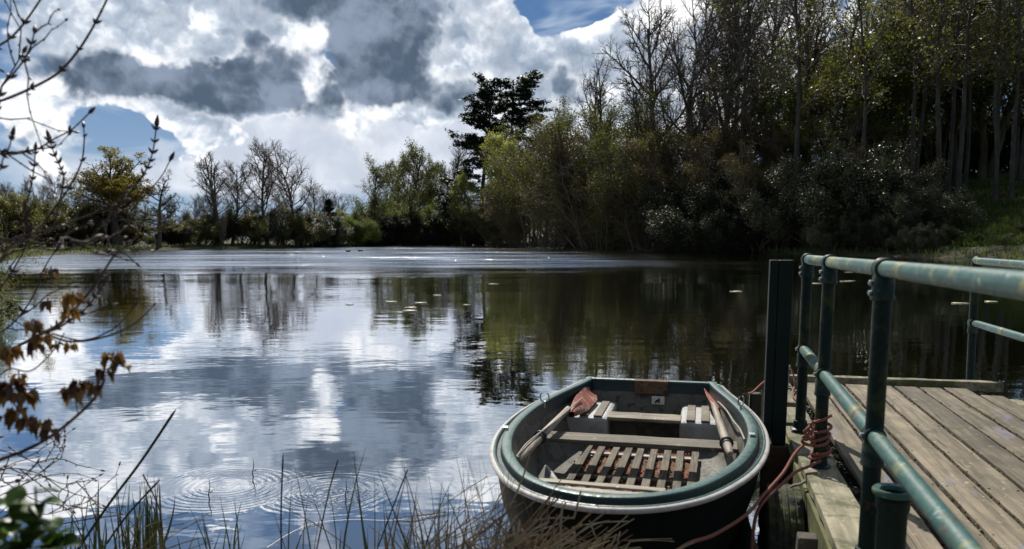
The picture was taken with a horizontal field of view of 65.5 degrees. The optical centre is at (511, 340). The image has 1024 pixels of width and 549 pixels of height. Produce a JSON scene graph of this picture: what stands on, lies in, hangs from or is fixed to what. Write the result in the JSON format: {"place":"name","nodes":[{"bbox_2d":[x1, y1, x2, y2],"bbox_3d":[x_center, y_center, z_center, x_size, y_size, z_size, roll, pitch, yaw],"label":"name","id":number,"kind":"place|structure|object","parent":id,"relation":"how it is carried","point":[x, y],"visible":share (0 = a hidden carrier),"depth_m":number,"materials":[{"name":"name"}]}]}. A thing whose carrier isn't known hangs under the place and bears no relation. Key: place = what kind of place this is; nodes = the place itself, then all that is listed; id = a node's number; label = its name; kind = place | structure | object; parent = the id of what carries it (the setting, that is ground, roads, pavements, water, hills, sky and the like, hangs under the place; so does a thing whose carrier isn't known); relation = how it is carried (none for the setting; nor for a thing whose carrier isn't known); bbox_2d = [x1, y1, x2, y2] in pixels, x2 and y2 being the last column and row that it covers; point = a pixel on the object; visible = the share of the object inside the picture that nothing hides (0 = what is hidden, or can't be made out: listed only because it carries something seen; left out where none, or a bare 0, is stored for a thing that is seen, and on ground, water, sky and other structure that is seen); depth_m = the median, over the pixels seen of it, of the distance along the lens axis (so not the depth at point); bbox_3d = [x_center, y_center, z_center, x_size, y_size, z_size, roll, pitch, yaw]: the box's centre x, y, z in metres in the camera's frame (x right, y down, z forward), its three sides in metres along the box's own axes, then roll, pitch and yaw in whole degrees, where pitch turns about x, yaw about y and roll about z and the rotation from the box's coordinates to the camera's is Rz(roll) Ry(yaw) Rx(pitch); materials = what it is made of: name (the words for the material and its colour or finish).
{"place":"outdoors","nodes":[
{"label":"outdoors","id":0,"kind":"place"},
{"bbox_2d":[0,245,1023,548],"bbox_3d":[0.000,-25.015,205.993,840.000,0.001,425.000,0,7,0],"label":"lake water","id":1,"kind":"structure","parent":0,"point":[312,365],"depth_m":10.75,"materials":[{"name":"black liquid"}]},
{"bbox_2d":[51,473,180,548],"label":"reed tuft","id":2,"kind":"object","parent":1,"relation":"in","point":[95,534],"visible":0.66,"depth_m":3.43,"materials":[{"name":"green plant"}]},
{"bbox_2d":[124,478,161,548],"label":"reed tuft","id":3,"kind":"object","parent":1,"relation":"on","point":[156,517],"visible":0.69,"depth_m":3.56,"materials":[{"name":"green plant"}]},
{"bbox_2d":[269,448,367,548],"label":"reed tuft","id":4,"kind":"object","parent":1,"relation":"on","point":[363,533],"visible":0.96,"depth_m":3.11,"materials":[{"name":"plant"}]},
{"bbox_2d":[374,454,483,548],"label":"reed tuft","id":5,"kind":"object","parent":1,"relation":"on","point":[406,545],"visible":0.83,"depth_m":2.96,"materials":[{"name":"brown plant"}]},
{"bbox_2d":[453,442,552,548],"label":"reed tuft","id":6,"kind":"object","parent":1,"relation":"on","point":[485,543],"visible":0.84,"depth_m":2.75,"materials":[{"name":"brown plant"}]},
{"bbox_2d":[489,376,769,548],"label":"rowing boat","id":7,"kind":"object","parent":1,"relation":"on","point":[716,493],"visible":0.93,"depth_m":5.07,"materials":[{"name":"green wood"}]},
{"bbox_2d":[516,387,596,461],"bbox_3d":[0.352,0.542,5.514,0.109,0.113,2.042,2,8,18],"label":"oar","id":8,"kind":"object","parent":7,"relation":"on","point":[587,401],"visible":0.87,"depth_m":5.71,"materials":[{"name":"brown wood"}]},
{"bbox_2d":[760,260,793,487],"bbox_3d":[1.700,0.633,5.155,0.157,2.303,0.146,2,8,13],"label":"mooring post","id":9,"kind":"object","parent":1,"relation":"in","point":[778,325],"visible":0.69,"depth_m":5.03,"materials":[{"name":"paint"}]},
{"bbox_2d":[760,479,805,548],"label":"wooden post","id":10,"kind":"object","parent":1,"relation":"in","point":[782,514],"visible":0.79,"depth_m":4.06,"materials":[{"name":"brown wood"}]},
{"bbox_2d":[0,170,1023,259],"bbox_3d":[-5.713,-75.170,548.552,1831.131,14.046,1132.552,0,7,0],"label":"ground","id":11,"kind":"structure","parent":0,"point":[949,247],"depth_m":76.09,"materials":[{"name":"soil"}]},
{"bbox_2d":[0,189,76,246],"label":"bush","id":12,"kind":"object","parent":11,"relation":"on","point":[9,208],"visible":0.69,"depth_m":96.18,"materials":[{"name":"green plant"}]},
{"bbox_2d":[25,195,105,245],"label":"bush","id":13,"kind":"object","parent":11,"relation":"on","point":[89,233],"visible":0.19,"depth_m":101.88,"materials":[{"name":"green plant"}]},
{"bbox_2d":[0,0,174,539],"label":"maple sapling","id":14,"kind":"object","parent":11,"relation":"on","point":[76,390],"visible":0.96,"depth_m":2.08,"materials":[{"name":"brown plant"}]},
{"bbox_2d":[57,145,189,244],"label":"oak tree","id":15,"kind":"object","parent":11,"relation":"on","point":[108,187],"visible":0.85,"depth_m":102.64,"materials":[{"name":"green plant"}]},
{"bbox_2d":[129,169,188,247],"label":"bare tree","id":16,"kind":"object","parent":11,"relation":"on","point":[159,237],"visible":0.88,"depth_m":105.50,"materials":[{"name":"brown plant"}]},
{"bbox_2d":[141,222,197,246],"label":"bush","id":17,"kind":"object","parent":11,"relation":"on","point":[170,236],"visible":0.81,"depth_m":111.82,"materials":[{"name":"green plant"}]},
{"bbox_2d":[188,150,252,244],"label":"bare tree","id":18,"kind":"object","parent":11,"relation":"on","point":[213,196],"visible":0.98,"depth_m":120.31,"materials":[{"name":"brown plant"}]},
{"bbox_2d":[215,157,265,243],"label":"bare tree","id":19,"kind":"object","parent":11,"relation":"on","point":[236,201],"visible":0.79,"depth_m":126.35,"materials":[{"name":"brown plant"}]},
{"bbox_2d":[219,206,270,244],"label":"bush","id":20,"kind":"object","parent":11,"relation":"on","point":[259,227],"visible":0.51,"depth_m":125.29,"materials":[{"name":"green plant"}]},
{"bbox_2d":[223,136,292,245],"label":"bare tree","id":21,"kind":"object","parent":11,"relation":"on","point":[267,184],"visible":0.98,"depth_m":127.87,"materials":[{"name":"brown plant"}]},
{"bbox_2d":[233,209,288,244],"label":"bush","id":22,"kind":"object","parent":11,"relation":"on","point":[271,227],"visible":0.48,"depth_m":128.80,"materials":[{"name":"green plant"}]},
{"bbox_2d":[255,137,323,246],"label":"bare tree","id":23,"kind":"object","parent":11,"relation":"on","point":[293,180],"visible":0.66,"depth_m":136.95,"materials":[{"name":"brown plant"}]},
{"bbox_2d":[260,205,327,246],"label":"bush","id":24,"kind":"object","parent":11,"relation":"on","point":[287,231],"visible":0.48,"depth_m":135.99,"materials":[{"name":"green plant"}]},
{"bbox_2d":[269,205,335,245],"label":"bush","id":25,"kind":"object","parent":11,"relation":"on","point":[307,217],"visible":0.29,"depth_m":137.94,"materials":[{"name":"green plant"}]},
{"bbox_2d":[308,210,382,245],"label":"bush","id":26,"kind":"object","parent":11,"relation":"on","point":[360,232],"visible":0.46,"depth_m":150.82,"materials":[{"name":"green plant"}]},
{"bbox_2d":[344,153,401,245],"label":"young leaf tree","id":27,"kind":"object","parent":11,"relation":"on","point":[374,200],"visible":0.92,"depth_m":162.63,"materials":[{"name":"green plant"}]},
{"bbox_2d":[368,214,428,245],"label":"bush","id":28,"kind":"object","parent":11,"relation":"on","point":[408,224],"visible":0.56,"depth_m":167.16,"materials":[{"name":"green plant"}]},
{"bbox_2d":[386,136,442,245],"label":"young leaf tree","id":29,"kind":"object","parent":11,"relation":"on","point":[410,192],"visible":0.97,"depth_m":165.95,"materials":[{"name":"green plant"}]},
{"bbox_2d":[448,170,479,245],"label":"pale tree","id":30,"kind":"object","parent":11,"relation":"on","point":[464,198],"visible":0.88,"depth_m":164.11,"materials":[{"name":"green plant"}]},
{"bbox_2d":[428,204,509,245],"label":"bush","id":31,"kind":"object","parent":11,"relation":"on","point":[468,236],"visible":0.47,"depth_m":167.24,"materials":[{"name":"green plant"}]},
{"bbox_2d":[427,85,526,244],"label":"pine tree","id":32,"kind":"object","parent":11,"relation":"on","point":[486,94],"visible":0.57,"depth_m":170.88,"materials":[{"name":"green plant"}]},
{"bbox_2d":[458,185,532,245],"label":"tree","id":33,"kind":"object","parent":11,"relation":"on","point":[495,230],"visible":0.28,"depth_m":156.71,"materials":[{"name":"green plant"}]},
{"bbox_2d":[479,128,529,245],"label":"pale tree","id":34,"kind":"object","parent":11,"relation":"on","point":[494,140],"visible":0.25,"depth_m":154.41,"materials":[{"name":"green plant"}]},
{"bbox_2d":[471,172,539,246],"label":"tree","id":35,"kind":"object","parent":11,"relation":"on","point":[515,238],"visible":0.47,"depth_m":145.71,"materials":[{"name":"green plant"}]},
{"bbox_2d":[454,70,558,175],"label":"pine tree","id":36,"kind":"object","parent":11,"relation":"on","point":[526,83],"visible":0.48,"depth_m":172.44,"materials":[{"name":"green plant"}]},
{"bbox_2d":[479,147,549,245],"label":"tree","id":37,"kind":"object","parent":11,"relation":"on","point":[502,188],"visible":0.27,"depth_m":141.94,"materials":[{"name":"green plant"}]},
{"bbox_2d":[475,104,664,247],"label":"tree","id":38,"kind":"object","parent":11,"relation":"on","point":[522,170],"visible":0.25,"depth_m":122.65,"materials":[{"name":"green plant"}]},
{"bbox_2d":[525,171,650,248],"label":"tree","id":39,"kind":"object","parent":11,"relation":"on","point":[596,215],"visible":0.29,"depth_m":113.39,"materials":[{"name":"green plant"}]},
{"bbox_2d":[515,107,677,248],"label":"tree","id":40,"kind":"object","parent":11,"relation":"on","point":[560,182],"visible":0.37,"depth_m":118.17,"materials":[{"name":"green plant"}]},
{"bbox_2d":[573,54,626,161],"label":"tall bare tree","id":41,"kind":"object","parent":11,"relation":"on","point":[599,90],"visible":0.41,"depth_m":125.72,"materials":[{"name":"brown plant"}]},
{"bbox_2d":[552,119,710,248],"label":"tree","id":42,"kind":"object","parent":11,"relation":"on","point":[592,194],"visible":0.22,"depth_m":108.61,"materials":[{"name":"green plant"}]},
{"bbox_2d":[526,86,738,247],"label":"tree","id":43,"kind":"object","parent":11,"relation":"on","point":[564,125],"visible":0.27,"depth_m":115.23,"materials":[{"name":"green plant"}]},
{"bbox_2d":[565,100,710,243],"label":"tree","id":44,"kind":"object","parent":11,"relation":"on","point":[653,130],"visible":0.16,"depth_m":110.70,"materials":[{"name":"green plant"}]},
{"bbox_2d":[607,174,670,250],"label":"tree","id":45,"kind":"object","parent":11,"relation":"on","point":[637,233],"visible":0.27,"depth_m":105.98,"materials":[{"name":"green plant"}]},
{"bbox_2d":[569,124,734,249],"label":"tree","id":46,"kind":"object","parent":11,"relation":"on","point":[613,150],"visible":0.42,"depth_m":105.17,"materials":[{"name":"green plant"}]},
{"bbox_2d":[591,0,723,170],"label":"tall bare tree","id":47,"kind":"object","parent":11,"relation":"on","point":[648,35],"visible":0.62,"depth_m":112.77,"materials":[{"name":"brown plant"}]},
{"bbox_2d":[631,179,699,250],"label":"shrub","id":48,"kind":"object","parent":11,"relation":"on","point":[655,196],"visible":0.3,"depth_m":96.58,"materials":[{"name":"green plant"}]},
{"bbox_2d":[616,102,767,246],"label":"tree","id":49,"kind":"object","parent":11,"relation":"on","point":[704,171],"visible":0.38,"depth_m":97.78,"materials":[{"name":"green plant"}]},
{"bbox_2d":[632,0,755,174],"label":"tall bare tree","id":50,"kind":"object","parent":11,"relation":"on","point":[678,64],"visible":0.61,"depth_m":104.52,"materials":[{"name":"brown plant"}]},
{"bbox_2d":[641,167,773,251],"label":"shrub","id":51,"kind":"object","parent":11,"relation":"on","point":[674,221],"visible":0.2,"depth_m":90.42,"materials":[{"name":"green plant"}]},
{"bbox_2d":[664,208,768,252],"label":"shrub","id":52,"kind":"object","parent":11,"relation":"on","point":[725,235],"visible":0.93,"depth_m":85.98,"materials":[{"name":"green plant"}]},
{"bbox_2d":[682,175,782,240],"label":"shrub","id":53,"kind":"object","parent":11,"relation":"on","point":[693,205],"visible":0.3,"depth_m":88.70,"materials":[{"name":"green plant"}]},
{"bbox_2d":[669,0,801,167],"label":"tall bare tree","id":54,"kind":"object","parent":11,"relation":"on","point":[727,53],"visible":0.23,"depth_m":103.09,"materials":[{"name":"brown plant"}]},
{"bbox_2d":[658,101,812,183],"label":"tree","id":55,"kind":"object","parent":11,"relation":"on","point":[696,131],"visible":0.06,"depth_m":101.34,"materials":[{"name":"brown plant"}]},
{"bbox_2d":[697,0,792,165],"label":"tree","id":56,"kind":"object","parent":11,"relation":"on","point":[746,77],"visible":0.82,"depth_m":93.93,"materials":[{"name":"green plant"}]},
{"bbox_2d":[675,0,817,166],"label":"tree","id":57,"kind":"object","parent":11,"relation":"on","point":[736,70],"visible":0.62,"depth_m":97.23,"materials":[{"name":"green plant"}]},
{"bbox_2d":[709,139,812,251],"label":"tree","id":58,"kind":"object","parent":11,"relation":"on","point":[742,172],"visible":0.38,"depth_m":87.17,"materials":[{"name":"green plant"}]},
{"bbox_2d":[702,103,826,181],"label":"tree","id":59,"kind":"object","parent":11,"relation":"on","point":[732,138],"visible":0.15,"depth_m":96.03,"materials":[{"name":"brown plant"}]},
{"bbox_2d":[717,108,817,187],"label":"tree","id":60,"kind":"object","parent":11,"relation":"on","point":[773,152],"visible":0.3,"depth_m":92.92,"materials":[{"name":"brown plant"}]},
{"bbox_2d":[694,0,844,126],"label":"tree","id":61,"kind":"object","parent":11,"relation":"on","point":[776,26],"visible":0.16,"depth_m":119.18,"materials":[{"name":"green plant"}]},
{"bbox_2d":[739,81,824,168],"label":"tree","id":62,"kind":"object","parent":11,"relation":"on","point":[791,105],"visible":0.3,"depth_m":95.80,"materials":[{"name":"green plant"}]},
{"bbox_2d":[728,0,858,161],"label":"tree","id":63,"kind":"object","parent":11,"relation":"on","point":[815,53],"visible":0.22,"depth_m":104.22,"materials":[{"name":"green plant"}]},
{"bbox_2d":[738,175,856,247],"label":"shrub","id":64,"kind":"object","parent":11,"relation":"on","point":[770,220],"visible":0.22,"depth_m":82.73,"materials":[{"name":"green plant"}]},
{"bbox_2d":[756,0,847,160],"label":"tree","id":65,"kind":"object","parent":11,"relation":"on","point":[807,47],"visible":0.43,"depth_m":97.17,"materials":[{"name":"green plant"}]},
{"bbox_2d":[748,0,858,240],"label":"tree","id":66,"kind":"object","parent":11,"relation":"on","point":[798,90],"visible":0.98,"depth_m":85.86,"materials":[{"name":"green plant"}]},
{"bbox_2d":[799,212,858,251],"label":"shrub","id":67,"kind":"object","parent":11,"relation":"on","point":[815,237],"visible":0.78,"depth_m":76.10,"materials":[{"name":"green plant"}]},
{"bbox_2d":[789,53,883,166],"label":"tree","id":68,"kind":"object","parent":11,"relation":"on","point":[819,133],"visible":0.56,"depth_m":90.68,"materials":[{"name":"green plant"}]},
{"bbox_2d":[764,135,920,242],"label":"shrub","id":69,"kind":"object","parent":11,"relation":"on","point":[815,187],"visible":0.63,"depth_m":76.40,"materials":[{"name":"green plant"}]},
{"bbox_2d":[813,0,891,154],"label":"tree","id":70,"kind":"object","parent":11,"relation":"on","point":[851,44],"visible":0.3,"depth_m":94.06,"materials":[{"name":"green plant"}]},
{"bbox_2d":[818,0,906,157],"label":"tree","id":71,"kind":"object","parent":11,"relation":"on","point":[861,9],"visible":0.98,"depth_m":81.03,"materials":[{"name":"green plant"}]},
{"bbox_2d":[784,154,950,220],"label":"shrub","id":72,"kind":"object","parent":11,"relation":"on","point":[885,183],"visible":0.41,"depth_m":75.39,"materials":[{"name":"green plant"}]},
{"bbox_2d":[817,9,944,158],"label":"tree","id":73,"kind":"object","parent":11,"relation":"on","point":[891,115],"visible":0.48,"depth_m":90.35,"materials":[{"name":"green plant"}]},
{"bbox_2d":[843,213,918,251],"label":"shrub","id":74,"kind":"object","parent":11,"relation":"on","point":[886,228],"visible":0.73,"depth_m":71.42,"materials":[{"name":"green plant"}]},
{"bbox_2d":[749,374,1023,548],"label":"jetty","id":75,"kind":"object","parent":11,"relation":"on","point":[832,509],"visible":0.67,"depth_m":4.57,"materials":[{"name":"brown wood"}]},
{"bbox_2d":[872,483,911,548],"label":"socket pipe","id":76,"kind":"object","parent":75,"relation":"on","point":[893,503],"visible":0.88,"depth_m":2.81,"materials":[{"name":"metal"}]},
{"bbox_2d":[790,253,1023,548],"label":"pipe railing","id":77,"kind":"object","parent":75,"relation":"on","point":[879,449],"visible":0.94,"depth_m":2.95,"materials":[{"name":"metal"}]},
{"bbox_2d":[678,414,832,548],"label":"mooring rope","id":78,"kind":"object","parent":77,"relation":"attached to","point":[807,431],"visible":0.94,"depth_m":4.19,"materials":[{"name":"red fabric"}]},
{"bbox_2d":[795,385,1023,548],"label":"gap litter","id":79,"kind":"object","parent":75,"relation":"in","point":[952,500],"visible":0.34,"depth_m":4.51,"materials":[{"name":"brown plant"}]},
{"bbox_2d":[966,256,1023,392],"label":"pipe railing","id":80,"kind":"object","parent":75,"relation":"attached to","point":[974,324],"visible":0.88,"depth_m":6.84,"materials":[{"name":"metal"}]},
{"bbox_2d":[840,0,961,154],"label":"tree","id":81,"kind":"object","parent":11,"relation":"on","point":[919,109],"visible":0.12,"depth_m":97.39,"materials":[{"name":"green plant"}]},
{"bbox_2d":[861,0,950,166],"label":"tree","id":82,"kind":"object","parent":11,"relation":"on","point":[907,103],"visible":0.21,"depth_m":91.57,"materials":[{"name":"green plant"}]},
{"bbox_2d":[870,0,951,180],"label":"tree","id":83,"kind":"object","parent":11,"relation":"on","point":[915,90],"visible":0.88,"depth_m":81.78,"materials":[{"name":"green plant"}]},
{"bbox_2d":[883,222,948,252],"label":"shrub","id":84,"kind":"object","parent":11,"relation":"on","point":[921,237],"visible":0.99,"depth_m":67.48,"materials":[{"name":"green plant"}]},
{"bbox_2d":[883,0,960,176],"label":"tree","id":85,"kind":"object","parent":11,"relation":"on","point":[920,132],"visible":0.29,"depth_m":88.02,"materials":[{"name":"green plant"}]},
{"bbox_2d":[860,0,1012,183],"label":"tree","id":86,"kind":"object","parent":11,"relation":"on","point":[945,136],"visible":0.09,"depth_m":102.33,"materials":[{"name":"green plant"}]},
{"bbox_2d":[890,177,987,231],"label":"shrub","id":87,"kind":"object","parent":11,"relation":"on","point":[941,207],"visible":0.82,"depth_m":71.69,"materials":[{"name":"green plant"}]},
{"bbox_2d":[906,0,985,190],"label":"tree","id":88,"kind":"object","parent":11,"relation":"on","point":[942,19],"visible":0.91,"depth_m":78.74,"materials":[{"name":"green plant"}]},
{"bbox_2d":[902,0,1007,185],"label":"tree","id":89,"kind":"object","parent":11,"relation":"on","point":[944,107],"visible":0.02,"depth_m":99.14,"materials":[{"name":"green plant"}]},
{"bbox_2d":[911,0,1007,194],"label":"tree","id":90,"kind":"object","parent":11,"relation":"on","point":[950,156],"visible":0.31,"depth_m":85.93,"materials":[{"name":"green plant"}]},
{"bbox_2d":[907,0,1023,197],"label":"tree","id":91,"kind":"object","parent":11,"relation":"on","point":[950,48],"visible":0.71,"depth_m":78.96,"materials":[{"name":"green plant"}]},
{"bbox_2d":[946,0,1014,188],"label":"tree","id":92,"kind":"object","parent":11,"relation":"on","point":[967,160],"visible":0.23,"depth_m":88.33,"materials":[{"name":"green plant"}]},
{"bbox_2d":[940,0,1023,179],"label":"tree","id":93,"kind":"object","parent":11,"relation":"on","point":[980,90],"visible":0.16,"depth_m":95.07,"materials":[{"name":"green plant"}]},
{"bbox_2d":[947,0,1023,200],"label":"tree","id":94,"kind":"object","parent":11,"relation":"on","point":[996,157],"visible":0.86,"depth_m":77.72,"materials":[{"name":"green plant"}]},
{"bbox_2d":[950,173,1023,247],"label":"hill grass","id":95,"kind":"structure","parent":11,"relation":"on","point":[982,189],"depth_m":71.18,"materials":[{"name":"green plant"}]},
{"bbox_2d":[953,0,1023,187],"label":"tree","id":96,"kind":"object","parent":11,"relation":"on","point":[999,85],"visible":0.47,"depth_m":84.56,"materials":[{"name":"green plant"}]},
{"bbox_2d":[975,0,1023,198],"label":"tree","id":97,"kind":"object","parent":11,"relation":"on","point":[1020,51],"visible":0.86,"depth_m":76.74,"materials":[{"name":"green plant"}]},
{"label":"bank grass","id":98,"kind":"object","parent":11,"relation":"on","visible":0},
{"bbox_2d":[0,485,80,548],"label":"leafy plant","id":99,"kind":"object","parent":98,"relation":"on","point":[21,508],"visible":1,"depth_m":1.37,"materials":[{"name":"green plant"}]},
{"bbox_2d":[288,476,609,548],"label":"dry grass tussock","id":100,"kind":"object","parent":98,"relation":"on","point":[476,535],"visible":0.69,"depth_m":2.81,"materials":[{"name":"brown plant"}]},
{"bbox_2d":[435,451,606,548],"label":"dry grass tussock","id":101,"kind":"object","parent":98,"relation":"on","point":[524,535],"visible":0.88,"depth_m":2.71,"materials":[{"name":"plant"}]},
{"bbox_2d":[503,491,693,548],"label":"dry grass tussock","id":102,"kind":"object","parent":98,"relation":"on","point":[604,538],"visible":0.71,"depth_m":2.86,"materials":[{"name":"plant"}]},
{"bbox_2d":[0,242,1023,260],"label":"shore grass","id":103,"kind":"structure","parent":0,"point":[1015,253],"depth_m":76.12,"materials":[{"name":"green plant"}]},
{"bbox_2d":[0,0,1023,238],"label":"sky","id":104,"kind":"structure","parent":0,"point":[336,83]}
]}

